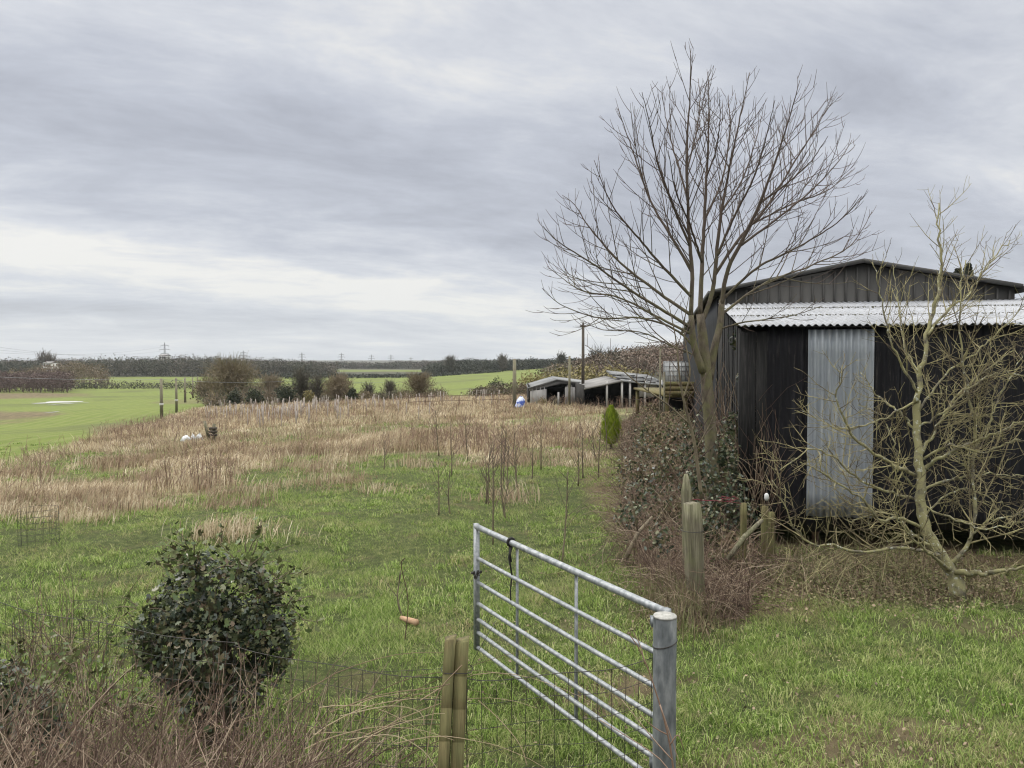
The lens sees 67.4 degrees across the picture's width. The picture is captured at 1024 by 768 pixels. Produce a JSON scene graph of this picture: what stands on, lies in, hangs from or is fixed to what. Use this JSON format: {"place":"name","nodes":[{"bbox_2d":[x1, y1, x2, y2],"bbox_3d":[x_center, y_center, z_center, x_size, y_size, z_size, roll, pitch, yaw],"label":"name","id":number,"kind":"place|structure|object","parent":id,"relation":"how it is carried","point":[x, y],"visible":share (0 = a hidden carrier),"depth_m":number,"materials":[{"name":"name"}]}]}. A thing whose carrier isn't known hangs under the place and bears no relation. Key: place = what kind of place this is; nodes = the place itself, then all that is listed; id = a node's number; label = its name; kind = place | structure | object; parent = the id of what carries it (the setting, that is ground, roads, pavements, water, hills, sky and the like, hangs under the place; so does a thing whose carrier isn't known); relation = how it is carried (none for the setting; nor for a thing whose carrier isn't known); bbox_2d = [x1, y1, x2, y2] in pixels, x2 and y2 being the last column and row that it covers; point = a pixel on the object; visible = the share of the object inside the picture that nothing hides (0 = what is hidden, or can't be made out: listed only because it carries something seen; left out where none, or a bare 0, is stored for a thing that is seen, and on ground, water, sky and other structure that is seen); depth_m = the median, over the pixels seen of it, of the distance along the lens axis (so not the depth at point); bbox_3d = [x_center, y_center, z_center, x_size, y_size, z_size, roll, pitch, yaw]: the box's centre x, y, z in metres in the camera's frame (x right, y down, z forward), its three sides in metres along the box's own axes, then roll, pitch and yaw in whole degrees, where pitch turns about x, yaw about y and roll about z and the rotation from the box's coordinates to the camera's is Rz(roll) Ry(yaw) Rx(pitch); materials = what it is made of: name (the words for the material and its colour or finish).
{"place":"outdoors","nodes":[
{"label":"outdoors","id":0,"kind":"place"},
{"bbox_2d":[0,360,1023,767],"bbox_3d":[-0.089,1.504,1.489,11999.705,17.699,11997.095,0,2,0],"label":"ground","id":1,"kind":"structure","parent":0,"point":[26,418],"depth_m":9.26,"materials":[{"name":"plant"}]},
{"bbox_2d":[0,359,43,373],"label":"conifer belt","id":2,"kind":"object","parent":1,"relation":"on","point":[17,366],"visible":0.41,"depth_m":420.94,"materials":[{"name":"plant"}]},
{"bbox_2d":[17,505,59,548],"bbox_3d":[-6.978,2.103,11.322,0.532,0.544,0.532,0,2,0],"label":"wire cage","id":3,"kind":"object","parent":1,"relation":"on","point":[55,532],"visible":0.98,"depth_m":11.32,"materials":[{"name":"metal"}]},
{"bbox_2d":[0,366,79,392],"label":"red copse","id":4,"kind":"object","parent":1,"relation":"on","point":[45,382],"visible":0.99,"depth_m":228.40,"materials":[{"name":"plant"}]},
{"bbox_2d":[35,348,51,365],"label":"bare tree","id":5,"kind":"object","parent":1,"relation":"on","point":[41,357],"visible":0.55,"depth_m":438.24,"materials":[{"name":"grey plant"}]},
{"bbox_2d":[42,352,59,361],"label":"bare tree","id":6,"kind":"object","parent":1,"relation":"on","point":[50,358],"visible":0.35,"depth_m":439.09,"materials":[{"name":"grey plant"}]},
{"bbox_2d":[0,358,115,387],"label":"brown copse","id":7,"kind":"object","parent":1,"relation":"on","point":[80,372],"visible":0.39,"depth_m":272.43,"materials":[{"name":"plant"}]},
{"bbox_2d":[12,600,108,682],"bbox_3d":[-3.924,2.233,6.689,0.727,0.484,0.727,0,2,0],"label":"wire cage","id":8,"kind":"object","parent":1,"relation":"on","point":[61,634],"visible":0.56,"depth_m":6.70,"materials":[{"name":"metal"}]},
{"bbox_2d":[2,565,139,680],"bbox_3d":[-3.695,2.002,6.607,1.922,0.956,1.351,1,2,26],"label":"thorny shrub","id":9,"kind":"object","parent":1,"relation":"on","point":[59,642],"visible":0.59,"depth_m":6.68,"materials":[{"name":"plant"}]},
{"bbox_2d":[0,616,198,767],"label":"ivy clump","id":10,"kind":"object","parent":1,"relation":"on","point":[7,692],"visible":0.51,"depth_m":4.86,"materials":[{"name":"green plant"}]},
{"bbox_2d":[58,379,209,388],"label":"field hedge","id":11,"kind":"object","parent":1,"relation":"on","point":[114,386],"visible":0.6,"depth_m":261.98,"materials":[{"name":"plant"}]},
{"bbox_2d":[159,378,163,418],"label":"utility pole","id":12,"kind":"object","parent":1,"relation":"on","point":[161,403],"visible":0.86,"depth_m":79.97,"materials":[{"name":"brown wood"}]},
{"bbox_2d":[0,353,340,376],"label":"wood","id":13,"kind":"object","parent":1,"relation":"on","point":[119,367],"visible":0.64,"depth_m":458.23,"materials":[{"name":"plant"}]},
{"bbox_2d":[175,378,177,412],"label":"utility pole","id":14,"kind":"object","parent":1,"relation":"on","point":[176,401],"visible":0.88,"depth_m":91.98,"materials":[{"name":"brown wood"}]},
{"bbox_2d":[192,374,219,399],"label":"bare tree","id":15,"kind":"object","parent":1,"relation":"on","point":[200,390],"visible":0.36,"depth_m":123.08,"materials":[{"name":"brown plant"}]},
{"bbox_2d":[203,421,216,440],"bbox_3d":[-12.758,2.094,32.447,0.584,1.070,0.250,0,2,0],"label":"stile","id":16,"kind":"object","parent":1,"relation":"on","point":[213,429],"visible":0.81,"depth_m":32.44,"materials":[{"name":"brown wood"}]},
{"bbox_2d":[100,516,323,745],"bbox_3d":[-2.055,1.688,5.320,1.536,1.549,0.915,0,2,0],"label":"ivy bush","id":17,"kind":"object","parent":1,"relation":"on","point":[225,616],"visible":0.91,"depth_m":5.22,"materials":[{"name":"green plant"}]},
{"bbox_2d":[197,351,264,396],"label":"bare tree","id":18,"kind":"object","parent":1,"relation":"on","point":[223,372],"visible":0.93,"depth_m":116.61,"materials":[{"name":"brown plant"}]},
{"bbox_2d":[225,388,243,405],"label":"bush","id":19,"kind":"object","parent":1,"relation":"on","point":[234,398],"visible":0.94,"depth_m":102.77,"materials":[{"name":"green plant"}]},
{"bbox_2d":[0,619,479,767],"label":"dead brambles","id":20,"kind":"object","parent":1,"relation":"on","point":[109,759],"visible":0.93,"depth_m":4.38,"materials":[{"name":"brown plant"}]},
{"bbox_2d":[245,387,265,405],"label":"bush","id":21,"kind":"object","parent":1,"relation":"on","point":[253,395],"visible":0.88,"depth_m":102.05,"materials":[{"name":"green plant"}]},
{"bbox_2d":[184,382,329,403],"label":"hedge scrub","id":22,"kind":"object","parent":1,"relation":"on","point":[192,390],"visible":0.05,"depth_m":140.02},
{"bbox_2d":[255,369,288,394],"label":"bare tree","id":23,"kind":"object","parent":1,"relation":"on","point":[272,382],"visible":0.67,"depth_m":111.46,"materials":[{"name":"brown plant"}]},
{"bbox_2d":[271,381,298,403],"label":"bush","id":24,"kind":"object","parent":1,"relation":"on","point":[286,393],"visible":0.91,"depth_m":101.52,"materials":[{"name":"green plant"}]},
{"bbox_2d":[287,362,312,402],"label":"bare tree","id":25,"kind":"object","parent":1,"relation":"on","point":[299,383],"visible":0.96,"depth_m":103.59,"materials":[{"name":"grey plant"}]},
{"bbox_2d":[301,390,317,401],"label":"bush","id":26,"kind":"object","parent":1,"relation":"on","point":[309,395],"visible":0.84,"depth_m":100.95,"materials":[{"name":"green plant"}]},
{"bbox_2d":[308,371,327,402],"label":"bare tree","id":27,"kind":"object","parent":1,"relation":"on","point":[317,389],"visible":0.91,"depth_m":102.90,"materials":[{"name":"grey plant"}]},
{"bbox_2d":[197,379,448,405],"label":"hedge tangle","id":28,"kind":"object","parent":1,"relation":"on","point":[279,394],"visible":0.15,"depth_m":108.56,"materials":[{"name":"plant"}]},
{"bbox_2d":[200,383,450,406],"bbox_3d":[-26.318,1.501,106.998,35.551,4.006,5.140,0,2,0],"label":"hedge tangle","id":29,"kind":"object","parent":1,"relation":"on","point":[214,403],"visible":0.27,"depth_m":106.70,"materials":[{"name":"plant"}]},
{"bbox_2d":[0,602,652,767],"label":"stock fence","id":30,"kind":"object","parent":1,"relation":"on","point":[454,696],"visible":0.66,"depth_m":4.22,"materials":[{"name":"metal"}]},
{"bbox_2d":[0,391,661,549],"bbox_3d":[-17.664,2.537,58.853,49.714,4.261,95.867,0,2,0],"label":"rough grass","id":31,"kind":"structure","parent":1,"relation":"on","point":[88,496],"depth_m":24.64,"materials":[{"name":"plant"}]},
{"bbox_2d":[321,369,355,398],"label":"bare tree","id":32,"kind":"object","parent":1,"relation":"on","point":[337,384],"visible":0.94,"depth_m":101.37,"materials":[{"name":"brown plant"}]},
{"bbox_2d":[346,387,357,399],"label":"bush","id":33,"kind":"object","parent":1,"relation":"on","point":[352,393],"visible":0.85,"depth_m":100.93,"materials":[{"name":"green plant"}]},
{"bbox_2d":[357,389,376,399],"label":"scrub","id":34,"kind":"object","parent":1,"relation":"on","point":[366,395],"visible":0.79,"depth_m":98.68,"materials":[{"name":"brown plant"}]},
{"bbox_2d":[360,381,374,396],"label":"bare tree","id":35,"kind":"object","parent":1,"relation":"on","point":[367,387],"visible":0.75,"depth_m":101.94,"materials":[{"name":"green plant"}]},
{"bbox_2d":[249,369,502,378],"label":"dark hedge","id":36,"kind":"object","parent":1,"relation":"on","point":[396,375],"visible":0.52,"depth_m":404.72,"materials":[{"name":"plant"}]},
{"bbox_2d":[375,390,396,399],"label":"scrub","id":37,"kind":"object","parent":1,"relation":"on","point":[381,395],"visible":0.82,"depth_m":99.15,"materials":[{"name":"brown plant"}]},
{"bbox_2d":[298,358,474,368],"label":"distant wood","id":38,"kind":"object","parent":1,"relation":"on","point":[391,365],"visible":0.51,"depth_m":820.25,"materials":[{"name":"plant"}]},
{"bbox_2d":[378,376,398,395],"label":"bare tree","id":39,"kind":"object","parent":1,"relation":"on","point":[388,385],"visible":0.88,"depth_m":100.85,"materials":[{"name":"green plant"}]},
{"bbox_2d":[385,560,413,615],"bbox_3d":[-1.167,2.128,7.956,0.285,0.622,0.132,1,2,29],"label":"sapling","id":40,"kind":"object","parent":1,"relation":"on","point":[400,573],"visible":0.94,"depth_m":7.95,"materials":[{"name":"brown plant"}]},
{"bbox_2d":[395,390,416,398],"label":"scrub","id":41,"kind":"object","parent":1,"relation":"on","point":[407,394],"visible":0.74,"depth_m":98.83,"materials":[{"name":"brown plant"}]},
{"bbox_2d":[399,616,418,625],"bbox_3d":[-1.042,2.384,7.743,0.228,0.067,0.067,1,2,39],"label":"stick","id":42,"kind":"object","parent":1,"relation":"on","point":[413,621],"visible":0.94,"depth_m":7.70,"materials":[{"name":"brown wood"}]},
{"bbox_2d":[402,369,436,395],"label":"bare tree","id":43,"kind":"object","parent":1,"relation":"on","point":[419,384],"visible":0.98,"depth_m":100.47,"materials":[{"name":"brown plant"}]},
{"bbox_2d":[430,407,439,455],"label":"sapling","id":44,"kind":"object","parent":1,"relation":"on","point":[436,430],"visible":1,"depth_m":23.70,"materials":[{"name":"brown plant"}]},
{"bbox_2d":[429,454,446,514],"bbox_3d":[-1.312,1.783,13.530,0.338,1.122,0.128,0,2,13],"label":"sapling","id":45,"kind":"object","parent":1,"relation":"on","point":[438,497],"visible":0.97,"depth_m":13.57,"materials":[{"name":"brown plant"}]},
{"bbox_2d":[283,558,594,767],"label":"dry stalks","id":46,"kind":"object","parent":1,"relation":"on","point":[392,723],"visible":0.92,"depth_m":4.15,"materials":[{"name":"plant"}]},
{"bbox_2d":[443,355,456,372],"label":"bare tree","id":47,"kind":"object","parent":1,"relation":"on","point":[450,364],"visible":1,"depth_m":423.88,"materials":[{"name":"grey plant"}]},
{"bbox_2d":[450,421,461,475],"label":"sapling","id":48,"kind":"object","parent":1,"relation":"on","point":[453,448],"visible":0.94,"depth_m":18.41,"materials":[{"name":"brown plant"}]},
{"bbox_2d":[408,394,505,404],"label":"rail fence","id":49,"kind":"object","parent":1,"relation":"on","point":[425,401],"visible":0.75,"depth_m":61.98,"materials":[{"name":"wood"}]},
{"bbox_2d":[459,412,473,460],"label":"sapling","id":50,"kind":"object","parent":1,"relation":"on","point":[467,434],"visible":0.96,"depth_m":22.46,"materials":[{"name":"brown plant"}]},
{"bbox_2d":[461,384,494,396],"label":"scrub","id":51,"kind":"object","parent":1,"relation":"on","point":[486,391],"visible":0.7,"depth_m":97.20,"materials":[{"name":"brown plant"}]},
{"bbox_2d":[481,441,497,503],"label":"sapling","id":52,"kind":"object","parent":1,"relation":"on","point":[488,478],"visible":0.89,"depth_m":14.66,"materials":[{"name":"brown plant"}]},
{"bbox_2d":[477,436,505,544],"bbox_3d":[-0.276,1.571,11.391,0.418,1.653,0.372,0,2,9],"label":"sapling","id":53,"kind":"object","parent":1,"relation":"on","point":[492,493],"visible":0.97,"depth_m":11.34,"materials":[{"name":"brown plant"}]},
{"bbox_2d":[494,444,507,513],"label":"sapling","id":54,"kind":"object","parent":1,"relation":"on","point":[501,481],"visible":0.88,"depth_m":13.45,"materials":[{"name":"brown plant"}]},
{"bbox_2d":[421,356,581,373],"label":"wood","id":55,"kind":"object","parent":1,"relation":"on","point":[467,365],"visible":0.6,"depth_m":430.93,"materials":[{"name":"plant"}]},
{"bbox_2d":[496,352,508,370],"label":"bare tree","id":56,"kind":"object","parent":1,"relation":"on","point":[502,362],"visible":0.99,"depth_m":424.05,"materials":[{"name":"grey plant"}]},
{"bbox_2d":[485,378,526,395],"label":"scrub","id":57,"kind":"object","parent":1,"relation":"on","point":[506,391],"visible":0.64,"depth_m":91.03,"materials":[{"name":"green plant"}]},
{"bbox_2d":[500,474,515,518],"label":"sapling","id":58,"kind":"object","parent":1,"relation":"on","point":[506,495],"visible":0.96,"depth_m":13.37,"materials":[{"name":"brown plant"}]},
{"bbox_2d":[501,419,524,489],"bbox_3d":[-0.006,1.499,16.453,0.508,1.581,0.318,0,2,-14],"label":"sapling","id":59,"kind":"object","parent":1,"relation":"on","point":[515,451],"visible":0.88,"depth_m":16.51,"materials":[{"name":"brown plant"}]},
{"bbox_2d":[512,359,516,407],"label":"utility pole","id":60,"kind":"object","parent":1,"relation":"on","point":[514,397],"visible":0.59,"depth_m":55.91,"materials":[{"name":"brown wood"}]},
{"bbox_2d":[509,447,520,490],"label":"sapling","id":61,"kind":"object","parent":1,"relation":"on","point":[514,467],"visible":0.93,"depth_m":15.71,"materials":[{"name":"brown plant"}]},
{"bbox_2d":[515,396,524,406],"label":"feed sack","id":62,"kind":"object","parent":1,"relation":"on","point":[520,401],"visible":0.91,"depth_m":54.88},
{"bbox_2d":[509,370,545,391],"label":"scrub","id":63,"kind":"object","parent":1,"relation":"on","point":[525,380],"visible":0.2,"depth_m":95.54,"materials":[{"name":"green plant"}]},
{"bbox_2d":[531,410,546,469],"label":"sapling","id":64,"kind":"object","parent":1,"relation":"on","point":[540,444],"visible":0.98,"depth_m":19.37,"materials":[{"name":"brown plant"}]},
{"bbox_2d":[554,351,566,363],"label":"bare tree","id":65,"kind":"object","parent":1,"relation":"on","point":[561,358],"visible":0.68,"depth_m":329.12,"materials":[{"name":"grey plant"}]},
{"bbox_2d":[526,376,608,405],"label":"field shed","id":66,"kind":"structure","parent":1,"relation":"on","point":[548,387],"depth_m":60.02,"materials":[{"name":"metal"}]},
{"bbox_2d":[547,396,563,405],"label":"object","id":67,"kind":"structure","parent":66,"relation":"in","point":[548,397],"depth_m":60.43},
{"bbox_2d":[568,356,570,406],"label":"utility pole","id":68,"kind":"object","parent":1,"relation":"on","point":[569,382],"visible":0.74,"depth_m":56.98,"materials":[{"name":"brown wood"}]},
{"bbox_2d":[555,467,592,561],"bbox_3d":[0.825,1.740,10.159,0.501,1.308,0.365,0,2,0],"label":"sapling","id":69,"kind":"object","parent":1,"relation":"on","point":[567,495],"visible":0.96,"depth_m":10.21,"materials":[{"name":"brown plant"}]},
{"bbox_2d":[568,426,580,485],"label":"sapling","id":70,"kind":"object","parent":1,"relation":"on","point":[578,457],"visible":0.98,"depth_m":16.89,"materials":[{"name":"brown plant"}]},
{"bbox_2d":[575,422,589,477],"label":"sapling","id":71,"kind":"object","parent":1,"relation":"on","point":[582,451],"visible":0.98,"depth_m":17.98,"materials":[{"name":"brown plant"}]},
{"bbox_2d":[580,323,586,404],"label":"utility pole","id":72,"kind":"object","parent":1,"relation":"on","point":[583,368],"visible":0.58,"depth_m":57.88,"materials":[{"name":"brown wood"}]},
{"bbox_2d":[529,361,656,379],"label":"willow scrub","id":73,"kind":"object","parent":1,"relation":"on","point":[590,375],"visible":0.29,"depth_m":128.57,"materials":[{"name":"plant"}]},
{"bbox_2d":[587,346,607,359],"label":"bare tree","id":74,"kind":"object","parent":1,"relation":"on","point":[592,351],"visible":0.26,"depth_m":249.14,"materials":[{"name":"brown plant"}]},
{"bbox_2d":[591,419,605,477],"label":"sapling","id":75,"kind":"object","parent":1,"relation":"on","point":[599,454],"visible":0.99,"depth_m":17.81,"materials":[{"name":"brown plant"}]},
{"bbox_2d":[534,341,682,378],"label":"hill wood","id":76,"kind":"object","parent":1,"relation":"on","point":[632,361],"visible":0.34,"depth_m":199.86,"materials":[{"name":"plant"}]},
{"bbox_2d":[598,404,623,448],"bbox_3d":[3.248,1.387,25.116,0.805,1.477,0.821,0,2,0],"label":"conifer","id":77,"kind":"object","parent":1,"relation":"on","point":[612,413],"visible":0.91,"depth_m":24.93,"materials":[{"name":"green plant"}]},
{"bbox_2d":[575,370,662,407],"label":"cattle shed","id":78,"kind":"structure","parent":1,"relation":"on","point":[622,384],"depth_m":57.79,"materials":[{"name":"metal"}]},
{"bbox_2d":[622,498,652,562],"bbox_3d":[1.694,1.909,10.196,0.629,0.861,0.114,-2,2,-41],"label":"stick","id":79,"kind":"object","parent":1,"relation":"on","point":[627,554],"visible":0.78,"depth_m":10.10,"materials":[{"name":"wood"}]},
{"bbox_2d":[600,628,683,767],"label":"dead flower stem","id":80,"kind":"object","parent":1,"relation":"on","point":[663,716],"visible":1,"depth_m":4.16,"materials":[{"name":"plant"}]},
{"bbox_2d":[585,276,736,499],"bbox_3d":[1.980,0.074,10.261,2.099,3.029,0.779,0,2,0],"label":"young tree","id":81,"kind":"object","parent":1,"relation":"on","point":[688,422],"visible":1,"depth_m":10.32,"materials":[{"name":"brown plant"}]},
{"bbox_2d":[649,611,677,767],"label":"gate post","id":82,"kind":"object","parent":1,"relation":"on","point":[663,624],"visible":0.99,"depth_m":4.33,"materials":[{"name":"metal"}]},
{"bbox_2d":[471,523,670,767],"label":"field gate","id":83,"kind":"structure","parent":82,"relation":"attached to","point":[478,528],"depth_m":5.47,"materials":[{"name":"metal"}]},
{"bbox_2d":[506,537,514,599],"bbox_3d":[-0.008,1.489,6.128,0.076,0.543,0.053,0,2,0],"label":"strap","id":84,"kind":"object","parent":83,"relation":"on","point":[510,549],"visible":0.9,"depth_m":6.11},
{"bbox_2d":[586,559,769,648],"bbox_3d":[1.668,2.228,8.262,2.146,0.517,2.515,0,2,0],"label":"dead tuft","id":85,"kind":"object","parent":1,"relation":"on","point":[681,600],"visible":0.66,"depth_m":7.98,"materials":[{"name":"plant"}]},
{"bbox_2d":[681,474,691,572],"bbox_3d":[2.047,1.766,8.960,0.118,1.439,0.103,-1,2,-26],"label":"broken post","id":86,"kind":"object","parent":1,"relation":"on","point":[686,492],"visible":0.37,"depth_m":8.92,"materials":[{"name":"wood"}]},
{"bbox_2d":[683,501,705,608],"bbox_3d":[1.962,1.906,8.261,0.192,1.272,0.165,-1,2,-25],"label":"wooden post","id":87,"kind":"object","parent":1,"relation":"on","point":[693,542],"visible":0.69,"depth_m":8.20,"materials":[{"name":"wood"}]},
{"bbox_2d":[377,529,1023,614],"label":"leaf litter","id":88,"kind":"object","parent":1,"relation":"on","point":[857,568],"visible":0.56,"depth_m":9.31,"materials":[{"name":"plant"}]},
{"bbox_2d":[526,39,884,524],"bbox_3d":[2.979,-1.140,11.237,5.597,7.130,3.049,0,2,0],"label":"bare tree","id":89,"kind":"object","parent":1,"relation":"on","point":[705,358],"visible":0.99,"depth_m":10.93,"materials":[{"name":"brown plant"}]},
{"bbox_2d":[612,329,760,557],"bbox_3d":[2.692,0.651,12.209,2.184,3.077,6.165,0,2,7],"label":"ivy","id":90,"kind":"object","parent":89,"relation":"attached to","point":[723,454],"visible":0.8,"depth_m":10.92,"materials":[{"name":"green plant"}]},
{"bbox_2d":[436,492,1023,767],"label":"fallen twigs","id":91,"kind":"object","parent":1,"relation":"on","point":[872,574],"depth_m":8.81,"materials":[{"name":"wood"}]},
{"bbox_2d":[739,503,746,568],"bbox_3d":[2.848,1.982,9.466,0.064,1.037,0.062,-1,2,-26],"label":"wooden stake","id":92,"kind":"object","parent":1,"relation":"on","point":[743,518],"visible":0.57,"depth_m":9.44,"materials":[{"name":"wood"}]},
{"bbox_2d":[761,505,768,562],"bbox_3d":[3.312,2.054,10.069,0.071,0.914,0.069,-1,2,-26],"label":"wooden stake","id":93,"kind":"object","parent":1,"relation":"on","point":[764,529],"visible":0.57,"depth_m":10.04,"materials":[{"name":"wood"}]},
{"bbox_2d":[768,511,774,560],"bbox_3d":[3.505,2.106,10.371,0.071,0.760,0.069,-1,2,-26],"label":"wooden stake","id":94,"kind":"object","parent":1,"relation":"on","point":[770,530],"visible":0.64,"depth_m":10.34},
{"bbox_2d":[682,258,1023,476],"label":"barn","id":95,"kind":"structure","parent":1,"relation":"on","point":[862,271],"depth_m":14.87,"materials":[{"name":"metal"}]},
{"bbox_2d":[718,299,1023,542],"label":"lean to shed","id":96,"kind":"object","parent":1,"relation":"on","point":[763,360],"visible":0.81,"depth_m":11.12,"materials":[{"name":"metal"}]},
{"bbox_2d":[736,176,1023,600],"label":"fruit tree","id":97,"kind":"object","parent":1,"relation":"on","point":[936,551],"visible":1,"depth_m":8.99,"materials":[{"name":"brown plant"}]},
{"bbox_2d":[0,0,1023,359],"label":"sky","id":98,"kind":"structure","parent":0,"point":[284,179],"materials":[{"name":"grey"}]},
{"bbox_2d":[575,398,816,638],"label":"bramble bank","id":99,"kind":"structure","parent":0,"point":[728,542],"depth_m":10.20,"materials":[{"name":"brown plant"}]},
{"bbox_2d":[634,348,693,425],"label":"loading platform","id":100,"kind":"structure","parent":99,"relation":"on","point":[664,392],"depth_m":26.01,"materials":[{"name":"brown wood"}]},
{"bbox_2d":[663,361,688,381],"bbox_3d":[6.850,-0.367,31.604,1.050,1.149,1.050,0,2,0],"label":"water tank","id":101,"kind":"object","parent":100,"relation":"on","point":[668,371],"visible":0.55,"depth_m":31.12,"materials":[{"name":"white plastic"}]},
{"bbox_2d":[725,519,763,561],"bbox_3d":[2.851,1.910,9.412,0.626,0.467,0.068,-1,2,-29],"label":"fallen log","id":102,"kind":"object","parent":99,"relation":"on","point":[746,535],"visible":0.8,"depth_m":9.38,"materials":[{"name":"wood"}]},
{"bbox_2d":[963,262,973,275],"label":"conifer","id":103,"kind":"object","parent":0,"point":[967,268],"visible":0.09,"depth_m":59.55,"materials":[{"name":"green plant"}]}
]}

